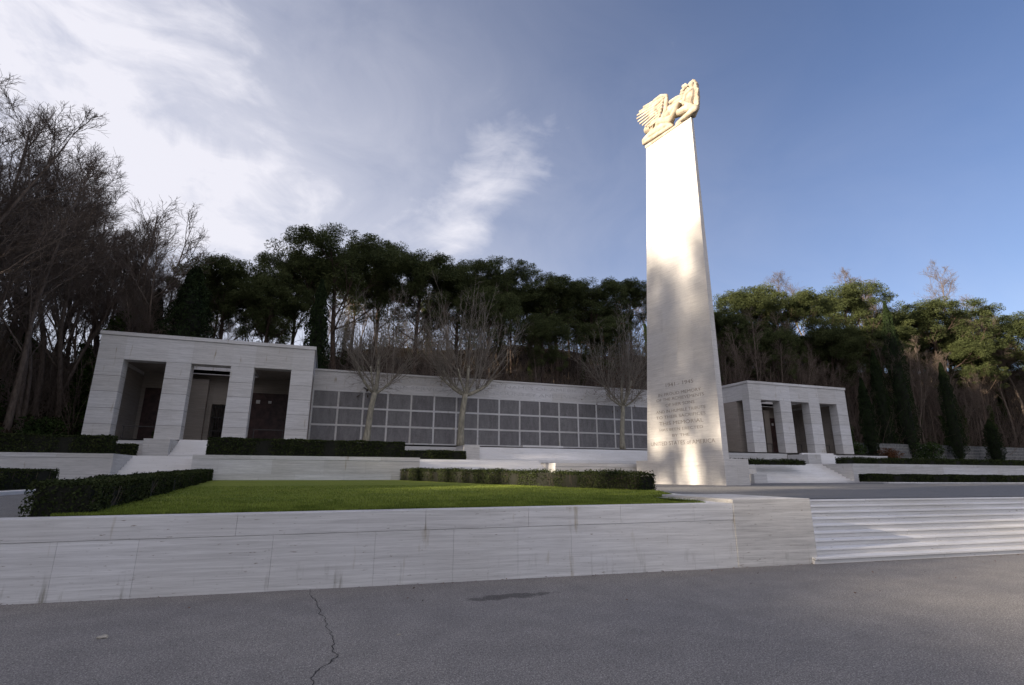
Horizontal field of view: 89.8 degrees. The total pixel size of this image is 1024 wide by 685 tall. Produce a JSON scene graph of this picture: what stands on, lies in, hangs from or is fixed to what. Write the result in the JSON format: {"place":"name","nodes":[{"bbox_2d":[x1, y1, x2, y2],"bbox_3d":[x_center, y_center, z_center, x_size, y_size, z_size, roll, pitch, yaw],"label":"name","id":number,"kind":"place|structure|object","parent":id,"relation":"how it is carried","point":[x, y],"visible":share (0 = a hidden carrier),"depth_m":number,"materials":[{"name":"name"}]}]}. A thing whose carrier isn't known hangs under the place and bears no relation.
{"place":"outdoors","nodes":[
{"label":"outdoors","id":0,"kind":"place"},
{"bbox_2d":[50,480,705,515],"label":"lawn","id":1,"kind":"structure","parent":0,"point":[268,483],"depth_m":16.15,"materials":[{"name":"green plant"}]},
{"bbox_2d":[18,468,213,516],"bbox_3d":[-11.606,4.716,17.647,0.987,0.992,23.190,7,-16,-25],"label":"hedge","id":2,"kind":"object","parent":1,"relation":"on","point":[96,493],"visible":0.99,"depth_m":8.23,"materials":[{"name":"green plant"}]},
{"bbox_2d":[130,439,869,454],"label":"memorial pavement","id":3,"kind":"structure","parent":0,"point":[560,448],"depth_m":42.90,"materials":[{"name":"stone"}]},
{"bbox_2d":[81,330,317,440],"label":"memorial pavilion","id":4,"kind":"structure","parent":3,"relation":"on","point":[177,388],"depth_m":38.37,"materials":[{"name":"stone"}]},
{"bbox_2d":[331,283,430,442],"bbox_3d":[-10.729,1.560,42.845,9.356,14.015,6.542,5,-15,-19],"label":"plane tree","id":5,"kind":"object","parent":3,"relation":"on","point":[374,391],"visible":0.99,"depth_m":42.62,"materials":[{"name":"brown plant"}]},
{"bbox_2d":[401,271,529,445],"bbox_3d":[-3.731,1.377,45.482,12.454,15.652,8.308,5,-15,-19],"label":"plane tree","id":6,"kind":"object","parent":3,"relation":"on","point":[466,392],"visible":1,"depth_m":45.09,"materials":[{"name":"brown plant"}]},
{"bbox_2d":[308,368,646,449],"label":"name wall","id":7,"kind":"structure","parent":3,"relation":"on","point":[418,411],"depth_m":47.61,"materials":[{"name":"stone"}]},
{"bbox_2d":[560,297,646,448],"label":"plane tree","id":8,"kind":"object","parent":3,"relation":"on","point":[630,382],"visible":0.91,"depth_m":50.14,"materials":[{"name":"brown plant"}]},
{"bbox_2d":[722,380,863,457],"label":"memorial pavilion","id":9,"kind":"structure","parent":3,"relation":"on","point":[781,418],"depth_m":55.80,"materials":[{"name":"stone"}]},
{"bbox_2d":[0,553,1023,684],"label":"road","id":10,"kind":"structure","parent":0,"point":[912,622],"depth_m":5.55,"materials":[{"name":"grey asphalt"}]},
{"bbox_2d":[0,502,737,604],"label":"retaining wall","id":11,"kind":"structure","parent":10,"relation":"on","point":[68,558],"depth_m":7.83,"materials":[{"name":"stone"}]},
{"bbox_2d":[662,494,816,567],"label":"stair cheek block","id":12,"kind":"structure","parent":10,"relation":"on","point":[773,531],"depth_m":9.86,"materials":[{"name":"stone"}]},
{"bbox_2d":[810,496,1023,563],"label":"front steps","id":13,"kind":"structure","parent":10,"relation":"on","point":[846,530],"depth_m":11.99,"materials":[{"name":"stone"}]},
{"bbox_2d":[0,483,1023,517],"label":"plaza pavement","id":14,"kind":"structure","parent":0,"point":[9,505],"depth_m":20.73,"materials":[{"name":"grey stone"}]},
{"bbox_2d":[0,467,59,489],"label":"hedge","id":15,"kind":"object","parent":14,"relation":"on","point":[15,478],"visible":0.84,"depth_m":17.58,"materials":[{"name":"green plant"}]},
{"bbox_2d":[0,452,116,479],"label":"terrace wall","id":16,"kind":"structure","parent":14,"relation":"on","point":[76,465],"depth_m":26.20,"materials":[{"name":"stone"}]},
{"bbox_2d":[115,456,192,474],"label":"stairs","id":17,"kind":"structure","parent":14,"relation":"on","point":[141,464],"depth_m":29.13,"materials":[{"name":"stone"}]},
{"bbox_2d":[191,455,419,479],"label":"terrace wall","id":18,"kind":"structure","parent":14,"relation":"on","point":[240,467],"depth_m":29.82,"materials":[{"name":"stone"}]},
{"bbox_2d":[419,459,548,473],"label":"stairs","id":19,"kind":"structure","parent":14,"relation":"on","point":[485,464],"depth_m":35.73,"materials":[{"name":"stone"}]},
{"bbox_2d":[400,467,656,489],"bbox_3d":[-1.045,6.238,23.847,1.001,1.035,18.663,10,-18,-34],"label":"hedge","id":20,"kind":"object","parent":14,"relation":"on","point":[613,479],"visible":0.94,"depth_m":20.42,"materials":[{"name":"green plant"}]},
{"bbox_2d":[553,463,756,474],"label":"terrace wall","id":21,"kind":"structure","parent":14,"relation":"on","point":[593,466],"depth_m":36.09,"materials":[{"name":"stone"}]},
{"bbox_2d":[636,117,750,485],"bbox_3d":[11.826,-2.821,37.105,2.370,25.600,7.210,9,-17,-31],"label":"memorial pylon","id":22,"kind":"object","parent":14,"relation":"on","point":[687,443],"visible":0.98,"depth_m":35.10,"materials":[{"name":"stone"}]},
{"bbox_2d":[636,79,699,147],"bbox_3d":[11.864,-17.571,39.243,1.158,4.037,5.774,9,-17,-30],"label":"winged sculpture","id":23,"kind":"object","parent":22,"relation":"on","point":[684,105],"visible":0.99,"depth_m":38.69,"materials":[{"name":"stone"}]},
{"bbox_2d":[756,464,854,482],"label":"stairs","id":24,"kind":"structure","parent":14,"relation":"on","point":[813,473],"depth_m":43.67,"materials":[{"name":"stone"}]},
{"bbox_2d":[847,464,1023,482],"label":"terrace wall","id":25,"kind":"structure","parent":14,"relation":"on","point":[854,470],"depth_m":47.25,"materials":[{"name":"stone"}]},
{"bbox_2d":[858,473,1023,481],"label":"hedge","id":26,"kind":"object","parent":14,"relation":"on","point":[874,477],"visible":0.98,"depth_m":42.52,"materials":[{"name":"green plant"}]},
{"bbox_2d":[0,323,1023,447],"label":"hillside","id":27,"kind":"structure","parent":0,"point":[1021,392],"depth_m":92.37,"materials":[{"name":"green plant"}]},
{"bbox_2d":[0,128,54,298],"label":"bare tree","id":28,"kind":"object","parent":27,"relation":"on","point":[13,193],"visible":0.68,"depth_m":31.45,"materials":[{"name":"brown plant"}]},
{"bbox_2d":[0,225,59,322],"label":"bare tree","id":29,"kind":"object","parent":27,"relation":"on","point":[34,297],"visible":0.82,"depth_m":31.88,"materials":[{"name":"brown plant"}]},
{"bbox_2d":[0,154,60,407],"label":"ivy clad tree","id":30,"kind":"object","parent":27,"relation":"on","point":[22,342],"visible":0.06,"depth_m":48.00,"materials":[{"name":"green plant"}]},
{"bbox_2d":[0,118,66,268],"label":"bare tree","id":31,"kind":"object","parent":27,"relation":"on","point":[1,176],"visible":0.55,"depth_m":32.02,"materials":[{"name":"brown plant"}]},
{"bbox_2d":[1,182,66,272],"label":"bare tree","id":32,"kind":"object","parent":27,"relation":"on","point":[37,223],"visible":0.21,"depth_m":36.30,"materials":[{"name":"brown plant"}]},
{"bbox_2d":[0,168,73,313],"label":"bare tree","id":33,"kind":"object","parent":27,"relation":"on","point":[39,202],"visible":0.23,"depth_m":35.57,"materials":[{"name":"brown plant"}]},
{"bbox_2d":[11,416,68,434],"bbox_3d":[-31.570,6.162,34.642,3.369,2.525,3.480,0,-14,1],"label":"bush","id":34,"kind":"object","parent":27,"relation":"on","point":[38,427],"visible":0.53,"depth_m":34.45,"materials":[{"name":"green plant"}]},
{"bbox_2d":[0,148,92,423],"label":"bare tree","id":35,"kind":"object","parent":27,"relation":"on","point":[41,368],"visible":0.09,"depth_m":43.05,"materials":[{"name":"brown plant"}]},
{"bbox_2d":[0,218,94,428],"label":"bare tree","id":36,"kind":"object","parent":27,"relation":"on","point":[26,397],"visible":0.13,"depth_m":38.31,"materials":[{"name":"brown plant"}]},
{"bbox_2d":[0,214,109,430],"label":"bare tree","id":37,"kind":"object","parent":27,"relation":"on","point":[19,405],"visible":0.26,"depth_m":38.41,"materials":[{"name":"brown plant"}]},
{"bbox_2d":[0,97,122,290],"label":"bare tree","id":38,"kind":"object","parent":27,"relation":"on","point":[45,122],"visible":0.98,"depth_m":32.09,"materials":[{"name":"brown plant"}]},
{"bbox_2d":[0,84,124,300],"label":"bare tree","id":39,"kind":"object","parent":27,"relation":"on","point":[5,93],"visible":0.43,"depth_m":36.10,"materials":[{"name":"brown plant"}]},
{"bbox_2d":[0,143,126,385],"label":"bare tree","id":40,"kind":"object","parent":27,"relation":"on","point":[15,346],"visible":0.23,"depth_m":48.98,"materials":[{"name":"brown plant"}]},
{"bbox_2d":[0,139,136,432],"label":"bare tree","id":41,"kind":"object","parent":27,"relation":"on","point":[12,405],"visible":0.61,"depth_m":37.39,"materials":[{"name":"brown plant"}]},
{"bbox_2d":[29,183,138,407],"bbox_3d":[-42.247,-4.077,49.660,12.186,25.404,9.547,-7,-16,25],"label":"bare tree","id":42,"kind":"object","parent":27,"relation":"on","point":[65,330],"visible":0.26,"depth_m":50.62,"materials":[{"name":"brown plant"}]},
{"bbox_2d":[46,258,122,434],"bbox_3d":[-38.699,0.319,46.124,6.689,17.767,5.501,-5,-15,18],"label":"ivy clad tree","id":43,"kind":"object","parent":27,"relation":"on","point":[83,360],"visible":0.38,"depth_m":44.82,"materials":[{"name":"brown plant"}]},
{"bbox_2d":[0,155,183,420],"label":"bare tree","id":44,"kind":"object","parent":27,"relation":"on","point":[59,357],"visible":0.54,"depth_m":43.74,"materials":[{"name":"brown plant"}]},
{"bbox_2d":[33,226,172,420],"bbox_3d":[-37.739,-2.274,46.911,11.756,21.569,9.509,12,-19,-39],"label":"bare tree","id":45,"kind":"object","parent":27,"relation":"on","point":[72,325],"visible":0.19,"depth_m":46.37,"materials":[{"name":"brown plant"}]},
{"bbox_2d":[75,281,166,364],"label":"bare tree","id":46,"kind":"object","parent":27,"relation":"on","point":[128,323],"visible":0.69,"depth_m":44.12,"materials":[{"name":"grey plant"}]},
{"bbox_2d":[67,228,177,331],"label":"bare tree","id":47,"kind":"object","parent":27,"relation":"on","point":[105,278],"visible":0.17,"depth_m":47.38,"materials":[{"name":"brown plant"}]},
{"bbox_2d":[67,195,219,434],"bbox_3d":[-32.607,-2.532,46.531,8.949,23.771,7.360,11,-18,-37],"label":"ivy clad tree","id":48,"kind":"object","parent":27,"relation":"on","point":[119,319],"visible":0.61,"depth_m":46.78,"materials":[{"name":"brown plant"}]},
{"bbox_2d":[103,237,187,329],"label":"bare tree","id":49,"kind":"object","parent":27,"relation":"on","point":[169,292],"visible":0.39,"depth_m":47.56,"materials":[{"name":"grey plant"}]},
{"bbox_2d":[102,207,190,333],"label":"bare tree","id":50,"kind":"object","parent":27,"relation":"on","point":[153,275],"visible":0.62,"depth_m":45.45,"materials":[{"name":"brown plant"}]},
{"bbox_2d":[123,278,226,339],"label":"bare tree","id":51,"kind":"object","parent":27,"relation":"on","point":[147,318],"visible":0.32,"depth_m":45.83,"materials":[{"name":"grey plant"}]},
{"bbox_2d":[154,265,213,338],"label":"cypress tree","id":52,"kind":"object","parent":27,"relation":"on","point":[190,312],"visible":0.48,"depth_m":46.16,"materials":[{"name":"green plant"}]},
{"bbox_2d":[162,252,276,339],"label":"pine tree","id":53,"kind":"object","parent":27,"relation":"on","point":[226,271],"visible":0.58,"depth_m":56.12,"materials":[{"name":"green plant"}]},
{"bbox_2d":[221,267,314,344],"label":"pine tree","id":54,"kind":"object","parent":27,"relation":"on","point":[266,283],"visible":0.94,"depth_m":55.79,"materials":[{"name":"green plant"}]},
{"bbox_2d":[234,249,355,344],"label":"pine tree","id":55,"kind":"object","parent":27,"relation":"on","point":[323,264],"visible":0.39,"depth_m":59.34,"materials":[{"name":"green plant"}]},
{"bbox_2d":[303,278,329,368],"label":"cypress tree","id":56,"kind":"object","parent":27,"relation":"on","point":[318,331],"visible":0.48,"depth_m":49.91,"materials":[{"name":"green plant"}]},
{"bbox_2d":[253,223,403,369],"bbox_3d":[-21.452,-0.838,62.453,18.331,24.318,19.646,-4,-15,18],"label":"pine tree","id":57,"kind":"object","parent":27,"relation":"on","point":[353,265],"visible":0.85,"depth_m":59.73,"materials":[{"name":"green plant"}]},
{"bbox_2d":[345,239,410,370],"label":"pine tree","id":58,"kind":"object","parent":27,"relation":"on","point":[396,248],"visible":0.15,"depth_m":70.15,"materials":[{"name":"green plant"}]},
{"bbox_2d":[368,248,472,374],"bbox_3d":[-10.829,-0.520,63.534,12.380,21.932,11.810,9,-17,-29],"label":"pine tree","id":59,"kind":"object","parent":27,"relation":"on","point":[413,269],"visible":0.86,"depth_m":63.55,"materials":[{"name":"green plant"}]},
{"bbox_2d":[422,259,505,377],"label":"pine tree","id":60,"kind":"object","parent":27,"relation":"on","point":[463,269],"visible":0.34,"depth_m":69.60,"materials":[{"name":"green plant"}]},
{"bbox_2d":[448,284,524,379],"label":"pine tree","id":61,"kind":"object","parent":27,"relation":"on","point":[505,308],"visible":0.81,"depth_m":61.52,"materials":[{"name":"green plant"}]},
{"bbox_2d":[467,255,542,379],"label":"pine tree","id":62,"kind":"object","parent":27,"relation":"on","point":[510,276],"visible":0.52,"depth_m":72.29,"materials":[{"name":"green plant"}]},
{"bbox_2d":[0,315,1023,454],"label":"thicket","id":63,"kind":"object","parent":27,"relation":"on","point":[47,385],"visible":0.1,"depth_m":62.02,"materials":[{"name":"brown plant"}]},
{"bbox_2d":[0,311,1023,447],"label":"undergrowth","id":64,"kind":"object","parent":27,"relation":"on","point":[2,414],"visible":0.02,"depth_m":83.34,"materials":[{"name":"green plant"}]},
{"bbox_2d":[722,325,759,382],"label":"slender tree","id":65,"kind":"object","parent":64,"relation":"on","point":[735,353],"visible":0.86,"depth_m":71.24,"materials":[{"name":"brown plant"}]},
{"bbox_2d":[512,313,571,382],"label":"pine tree","id":66,"kind":"object","parent":27,"relation":"on","point":[548,326],"visible":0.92,"depth_m":63.21,"materials":[{"name":"green plant"}]},
{"bbox_2d":[512,271,593,383],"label":"pine tree","id":67,"kind":"object","parent":27,"relation":"on","point":[547,296],"visible":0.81,"depth_m":71.88,"materials":[{"name":"green plant"}]},
{"bbox_2d":[555,276,636,386],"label":"pine tree","id":68,"kind":"object","parent":27,"relation":"on","point":[611,287],"visible":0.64,"depth_m":76.61,"materials":[{"name":"green plant"}]},
{"bbox_2d":[576,315,636,387],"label":"pine tree","id":69,"kind":"object","parent":27,"relation":"on","point":[608,325],"visible":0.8,"depth_m":67.31,"materials":[{"name":"green plant"}]},
{"bbox_2d":[591,277,646,379],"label":"pine tree","id":70,"kind":"object","parent":27,"relation":"on","point":[637,290],"visible":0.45,"depth_m":83.50,"materials":[{"name":"green plant"}]},
{"bbox_2d":[714,310,754,383],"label":"pine tree","id":71,"kind":"object","parent":27,"relation":"on","point":[723,320],"visible":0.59,"depth_m":76.55,"materials":[{"name":"green plant"}]},
{"bbox_2d":[712,282,790,379],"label":"pine tree","id":72,"kind":"object","parent":27,"relation":"on","point":[735,301],"visible":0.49,"depth_m":85.18,"materials":[{"name":"green plant"}]},
{"bbox_2d":[737,308,776,381],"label":"slender tree","id":73,"kind":"object","parent":27,"relation":"on","point":[755,353],"visible":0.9,"depth_m":67.72,"materials":[{"name":"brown plant"}]},
{"bbox_2d":[729,453,786,459],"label":"terrace wall","id":74,"kind":"structure","parent":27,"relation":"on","point":[765,456],"depth_m":50.23,"materials":[{"name":"stone"}]},
{"bbox_2d":[734,332,787,381],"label":"pine tree","id":75,"kind":"object","parent":27,"relation":"on","point":[749,343],"visible":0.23,"depth_m":74.45,"materials":[{"name":"green plant"}]},
{"bbox_2d":[748,326,807,383],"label":"pine tree","id":76,"kind":"object","parent":27,"relation":"on","point":[780,334],"visible":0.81,"depth_m":71.47,"materials":[{"name":"green plant"}]},
{"bbox_2d":[739,287,857,382],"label":"pine tree","id":77,"kind":"object","parent":27,"relation":"on","point":[802,305],"visible":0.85,"depth_m":81.07,"materials":[{"name":"green plant"}]},
{"bbox_2d":[796,323,866,386],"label":"pine tree","id":78,"kind":"object","parent":27,"relation":"on","point":[834,334],"visible":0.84,"depth_m":78.51,"materials":[{"name":"green plant"}]},
{"bbox_2d":[798,341,869,387],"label":"pine tree","id":79,"kind":"object","parent":27,"relation":"on","point":[852,348],"visible":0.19,"depth_m":80.64,"materials":[{"name":"green plant"}]},
{"bbox_2d":[796,278,915,438],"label":"pine tree","id":80,"kind":"object","parent":27,"relation":"on","point":[858,308],"visible":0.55,"depth_m":89.75,"materials":[{"name":"green plant"}]},
{"bbox_2d":[856,378,880,455],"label":"cypress tree","id":81,"kind":"object","parent":27,"relation":"on","point":[868,429],"visible":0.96,"depth_m":68.04,"materials":[{"name":"green plant"}]},
{"bbox_2d":[870,349,898,443],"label":"cypress tree","id":82,"kind":"object","parent":27,"relation":"on","point":[881,399],"visible":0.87,"depth_m":73.92,"materials":[{"name":"green plant"}]},
{"bbox_2d":[855,324,916,428],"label":"pine tree","id":83,"kind":"object","parent":27,"relation":"on","point":[905,332],"visible":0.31,"depth_m":88.75,"materials":[{"name":"green plant"}]},
{"bbox_2d":[856,337,918,431],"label":"pine tree","id":84,"kind":"object","parent":27,"relation":"on","point":[902,343],"visible":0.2,"depth_m":88.41,"materials":[{"name":"green plant"}]},
{"bbox_2d":[881,301,922,458],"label":"cypress tree","id":85,"kind":"object","parent":27,"relation":"on","point":[904,415],"visible":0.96,"depth_m":73.81,"materials":[{"name":"green plant"}]},
{"bbox_2d":[903,347,936,443],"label":"slender tree","id":86,"kind":"object","parent":27,"relation":"on","point":[919,366],"visible":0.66,"depth_m":80.88,"materials":[{"name":"brown plant"}]},
{"bbox_2d":[906,335,940,441],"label":"slender tree","id":87,"kind":"object","parent":27,"relation":"on","point":[912,382],"visible":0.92,"depth_m":78.69,"materials":[{"name":"brown plant"}]},
{"bbox_2d":[911,441,945,458],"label":"bush","id":88,"kind":"object","parent":27,"relation":"on","point":[924,452],"visible":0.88,"depth_m":67.47,"materials":[{"name":"green plant"}]},
{"bbox_2d":[867,296,1005,440],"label":"pine tree","id":89,"kind":"object","parent":27,"relation":"on","point":[934,311],"visible":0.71,"depth_m":90.72,"materials":[{"name":"green plant"}]},
{"bbox_2d":[856,443,1023,460],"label":"stone retaining wall","id":90,"kind":"structure","parent":27,"relation":"on","point":[976,452],"depth_m":75.72,"materials":[{"name":"grey stone"}]},
{"bbox_2d":[914,260,965,313],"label":"bare tree","id":91,"kind":"object","parent":27,"relation":"on","point":[943,286],"visible":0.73,"depth_m":124.07,"materials":[{"name":"grey plant"}]},
{"bbox_2d":[937,362,969,459],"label":"cypress tree","id":92,"kind":"object","parent":27,"relation":"on","point":[950,412],"visible":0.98,"depth_m":73.93,"materials":[{"name":"green plant"}]},
{"bbox_2d":[929,334,1013,430],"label":"pine tree","id":93,"kind":"object","parent":27,"relation":"on","point":[963,350],"visible":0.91,"depth_m":88.63,"materials":[{"name":"green plant"}]},
{"bbox_2d":[961,324,1021,447],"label":"pine tree","id":94,"kind":"object","parent":27,"relation":"on","point":[1003,399],"visible":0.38,"depth_m":91.71,"materials":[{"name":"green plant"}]},
{"bbox_2d":[982,419,1007,460],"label":"cypress tree","id":95,"kind":"object","parent":27,"relation":"on","point":[992,438],"visible":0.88,"depth_m":74.15,"materials":[{"name":"green plant"}]},
{"bbox_2d":[985,310,1023,369],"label":"pine tree","id":96,"kind":"object","parent":27,"relation":"on","point":[1015,327],"visible":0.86,"depth_m":91.62,"materials":[{"name":"green plant"}]},
{"bbox_2d":[0,0,1023,370],"label":"sky","id":97,"kind":"structure","parent":0,"point":[882,140],"materials":[{"name":"blue"}]},
{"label":"terrace pavement","id":98,"kind":"structure","parent":0,"visible":0},
{"bbox_2d":[0,432,117,453],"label":"hedge","id":99,"kind":"object","parent":98,"relation":"on","point":[41,443],"visible":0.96,"depth_m":26.85,"materials":[{"name":"green plant"}]},
{"bbox_2d":[141,438,178,455],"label":"stair block","id":100,"kind":"structure","parent":98,"relation":"on","point":[157,447],"depth_m":31.89,"materials":[{"name":"stone"}]},
{"bbox_2d":[168,440,207,455],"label":"stairs","id":101,"kind":"structure","parent":98,"relation":"on","point":[188,447],"depth_m":33.33,"materials":[{"name":"stone"}]},
{"bbox_2d":[206,436,404,456],"bbox_3d":[-12.175,6.429,31.242,11.216,1.194,1.160,5,-15,-19],"label":"hedge","id":102,"kind":"object","parent":98,"relation":"on","point":[227,445],"visible":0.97,"depth_m":30.70,"materials":[{"name":"green plant"}]},
{"bbox_2d":[404,450,466,459],"bbox_3d":[-6.082,8.010,36.581,5.747,0.844,1.016,5,-15,-19],"label":"hedge","id":103,"kind":"object","parent":98,"relation":"on","point":[441,454],"visible":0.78,"depth_m":36.48,"materials":[{"name":"green plant"}]},
{"bbox_2d":[480,447,647,463],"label":"stairs","id":104,"kind":"structure","parent":98,"relation":"on","point":[545,455],"depth_m":41.86,"materials":[{"name":"stone"}]},
{"bbox_2d":[729,458,806,464],"bbox_3d":[20.915,9.861,42.626,8.421,0.656,1.057,5,-15,-19],"label":"hedge","id":105,"kind":"object","parent":98,"relation":"on","point":[763,461],"visible":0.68,"depth_m":42.66,"materials":[{"name":"green plant"}]},
{"bbox_2d":[835,456,1023,465],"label":"hedge","id":106,"kind":"object","parent":98,"relation":"on","point":[893,460],"visible":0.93,"depth_m":48.56,"materials":[{"name":"green plant"}]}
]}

